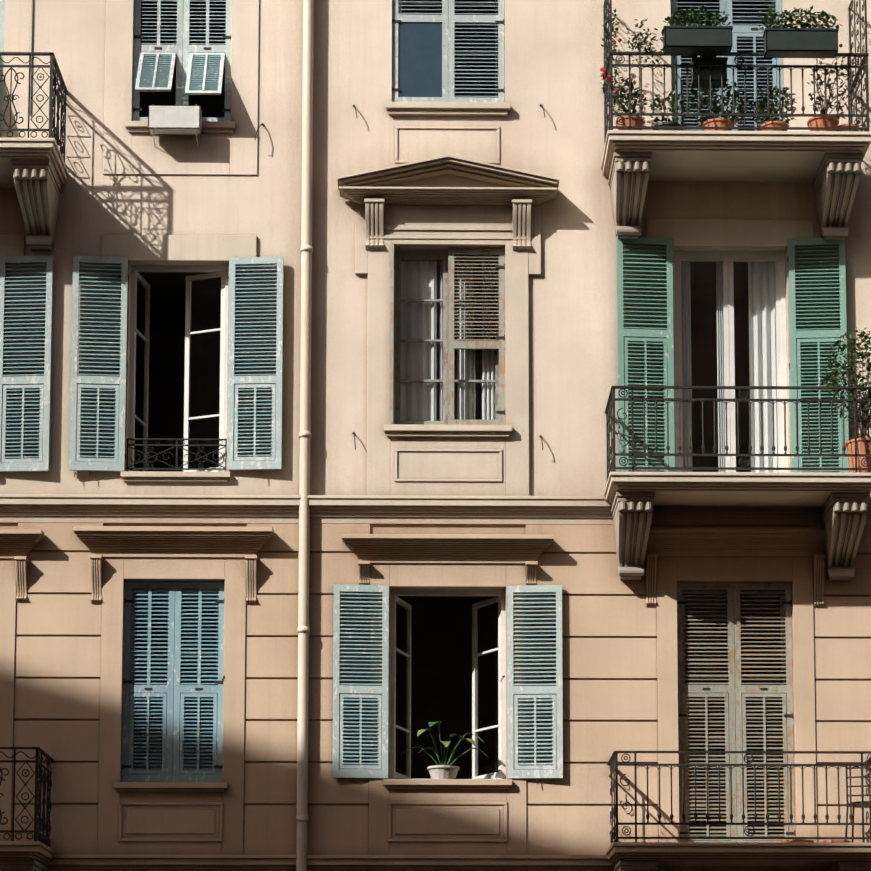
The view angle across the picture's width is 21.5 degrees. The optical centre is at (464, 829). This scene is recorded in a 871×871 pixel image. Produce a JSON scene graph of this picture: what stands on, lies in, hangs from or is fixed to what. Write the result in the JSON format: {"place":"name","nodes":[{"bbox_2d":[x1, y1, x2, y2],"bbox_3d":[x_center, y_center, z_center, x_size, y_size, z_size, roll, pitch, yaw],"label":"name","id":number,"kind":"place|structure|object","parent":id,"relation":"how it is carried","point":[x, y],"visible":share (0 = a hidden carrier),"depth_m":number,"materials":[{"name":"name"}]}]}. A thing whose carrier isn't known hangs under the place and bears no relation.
{"place":"outdoors","nodes":[
{"label":"outdoors","id":0,"kind":"place"},
{"label":"ground","id":1,"kind":"structure","parent":0,"visible":0},
{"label":"pavement kerb","id":2,"kind":"structure","parent":1,"relation":"on","visible":0},
{"bbox_2d":[0,0,870,870],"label":"facade wall","id":3,"kind":"structure","parent":2,"relation":"on","point":[552,56],"depth_m":25.79,"materials":[{"name":"beige paint"}]},
{"bbox_2d":[0,0,4,137],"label":"shutter","id":4,"kind":"object","parent":3,"relation":"attached to","point":[2,12],"depth_m":25.93,"materials":[{"name":"wood"}]},
{"bbox_2d":[0,256,52,471],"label":"shutter","id":5,"kind":"object","parent":3,"relation":"attached to","point":[41,384],"depth_m":25.38,"materials":[{"name":"wood"}]},
{"bbox_2d":[0,52,67,846],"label":"balcony railings","id":6,"kind":"object","parent":3,"relation":"attached to","point":[41,781],"depth_m":24.80,"materials":[{"name":"metal"}]},
{"bbox_2d":[69,256,128,471],"bbox_3d":[-4.055,-5.171,25.432,0.617,2.442,0.051,1,-6,-5],"label":"shutter","id":7,"kind":"object","parent":3,"relation":"attached to","point":[116,463],"depth_m":25.39,"materials":[{"name":"wood"}]},
{"bbox_2d":[121,581,174,781],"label":"shutter","id":8,"kind":"object","parent":3,"relation":"attached to","point":[130,773],"depth_m":25.14,"materials":[{"name":"wood"}]},
{"bbox_2d":[132,0,183,120],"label":"shutter","id":9,"kind":"object","parent":3,"relation":"attached to","point":[154,65],"depth_m":25.93,"materials":[{"name":"wood"}]},
{"bbox_2d":[172,582,224,781],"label":"shutter","id":10,"kind":"object","parent":3,"relation":"attached to","point":[180,772],"depth_m":25.15,"materials":[{"name":"wood"}]},
{"bbox_2d":[182,0,231,121],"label":"shutter","id":11,"kind":"object","parent":3,"relation":"attached to","point":[203,65],"depth_m":25.92,"materials":[{"name":"wood"}]},
{"bbox_2d":[226,257,283,469],"bbox_3d":[-2.328,-5.178,25.456,0.617,2.422,0.051,0,-6,3],"label":"shutter","id":12,"kind":"object","parent":3,"relation":"attached to","point":[254,462],"depth_m":25.41,"materials":[{"name":"wood"}]},
{"bbox_2d":[30,0,544,783],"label":"facade ironwork","id":13,"kind":"object","parent":3,"relation":"attached to","point":[174,120],"depth_m":25.53,"materials":[{"name":"black metal"}]},
{"bbox_2d":[296,0,313,870],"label":"down pipe","id":14,"kind":"object","parent":3,"relation":"attached to","point":[303,628],"depth_m":25.27,"materials":[{"name":"metal"}]},
{"bbox_2d":[332,584,388,777],"bbox_3d":[-1.130,-1.619,25.077,0.617,2.138,0.051,1,-6,-5],"label":"shutter","id":15,"kind":"object","parent":3,"relation":"attached to","point":[345,691],"depth_m":25.04,"materials":[{"name":"wood"}]},
{"bbox_2d":[390,243,394,423],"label":"shutter","id":16,"kind":"object","parent":3,"relation":"attached to","point":[392,341],"depth_m":25.48,"materials":[{"name":"wood"}]},
{"bbox_2d":[392,0,447,101],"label":"shutter","id":17,"kind":"object","parent":3,"relation":"attached to","point":[419,58],"depth_m":25.97,"materials":[{"name":"wood"}]},
{"bbox_2d":[0,130,870,866],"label":"stone balconies","id":18,"kind":"object","parent":3,"relation":"attached to","point":[736,156],"depth_m":24.80,"materials":[{"name":"beige stone"}]},
{"bbox_2d":[615,26,870,842],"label":"planters","id":19,"kind":"object","parent":18,"relation":"on","point":[820,43],"depth_m":24.81,"materials":[{"name":"ceramic"}]},
{"bbox_2d":[600,1,870,437],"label":"plants","id":20,"kind":"object","parent":19,"relation":"in","point":[764,101],"depth_m":25.00,"materials":[{"name":"green plant"}]},
{"bbox_2d":[845,767,870,842],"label":"balcony chair","id":21,"kind":"object","parent":18,"relation":"on","point":[857,804],"depth_m":24.71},
{"bbox_2d":[0,152,870,870],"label":"balcony corbels","id":22,"kind":"object","parent":3,"relation":"attached to","point":[38,192],"depth_m":25.03,"materials":[{"name":"stone"}]},
{"bbox_2d":[404,721,485,778],"bbox_3d":[-0.228,-0.852,25.038,0.972,0.643,0.441,0,-6,-1],"label":"sill plant","id":23,"kind":"object","parent":3,"relation":"on","point":[444,771],"depth_m":24.98,"materials":[{"name":"green plant"}]},
{"bbox_2d":[128,0,787,840],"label":"windows","id":24,"kind":"structure","parent":3,"relation":"attached to","point":[416,338],"depth_m":25.77,"materials":[{"name":"white glass"}]},
{"bbox_2d":[448,248,504,424],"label":"shutter","id":25,"kind":"object","parent":3,"relation":"attached to","point":[498,343],"depth_m":25.64,"materials":[{"name":"wood"}]},
{"bbox_2d":[448,0,504,101],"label":"shutter","id":26,"kind":"object","parent":3,"relation":"attached to","point":[499,19],"depth_m":25.98,"materials":[{"name":"wood"}]},
{"bbox_2d":[507,585,562,778],"bbox_3d":[0.766,-1.616,25.102,0.617,2.138,0.051,0,-6,3],"label":"shutter","id":27,"kind":"object","parent":3,"relation":"attached to","point":[532,770],"depth_m":25.06,"materials":[{"name":"wood"}]},
{"bbox_2d":[616,237,674,471],"bbox_3d":[2.022,-5.179,25.514,0.642,2.905,0.051,1,-6,-5],"label":"shutter","id":28,"kind":"object","parent":3,"relation":"attached to","point":[645,335],"depth_m":25.51,"materials":[{"name":"wood"}]},
{"bbox_2d":[670,0,726,130],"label":"shutter","id":29,"kind":"object","parent":3,"relation":"attached to","point":[722,6],"depth_m":26.00,"materials":[{"name":"wood"}]},
{"bbox_2d":[677,583,736,841],"bbox_3d":[2.656,-1.249,25.203,0.646,2.964,0.051,0,-6,-1],"label":"shutter","id":30,"kind":"object","parent":3,"relation":"attached to","point":[726,692],"depth_m":25.20,"materials":[{"name":"wood"}]},
{"bbox_2d":[603,0,870,843],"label":"balcony railings","id":31,"kind":"object","parent":3,"relation":"attached to","point":[612,399],"depth_m":24.54,"materials":[{"name":"black metal"}]},
{"bbox_2d":[726,0,783,130],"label":"shutter","id":32,"kind":"object","parent":3,"relation":"attached to","point":[753,31],"depth_m":26.04,"materials":[{"name":"wood"}]},
{"bbox_2d":[733,583,795,841],"bbox_3d":[3.306,-1.248,25.212,0.646,2.964,0.051,0,-6,-1],"label":"shutter","id":33,"kind":"object","parent":3,"relation":"attached to","point":[785,692],"depth_m":25.21,"materials":[{"name":"wood"}]},
{"bbox_2d":[787,238,848,472],"bbox_3d":[3.944,-5.176,25.539,0.642,2.905,0.051,0,-6,3],"label":"shutter","id":34,"kind":"object","parent":3,"relation":"attached to","point":[806,336],"depth_m":25.55,"materials":[{"name":"wood"}]}
]}

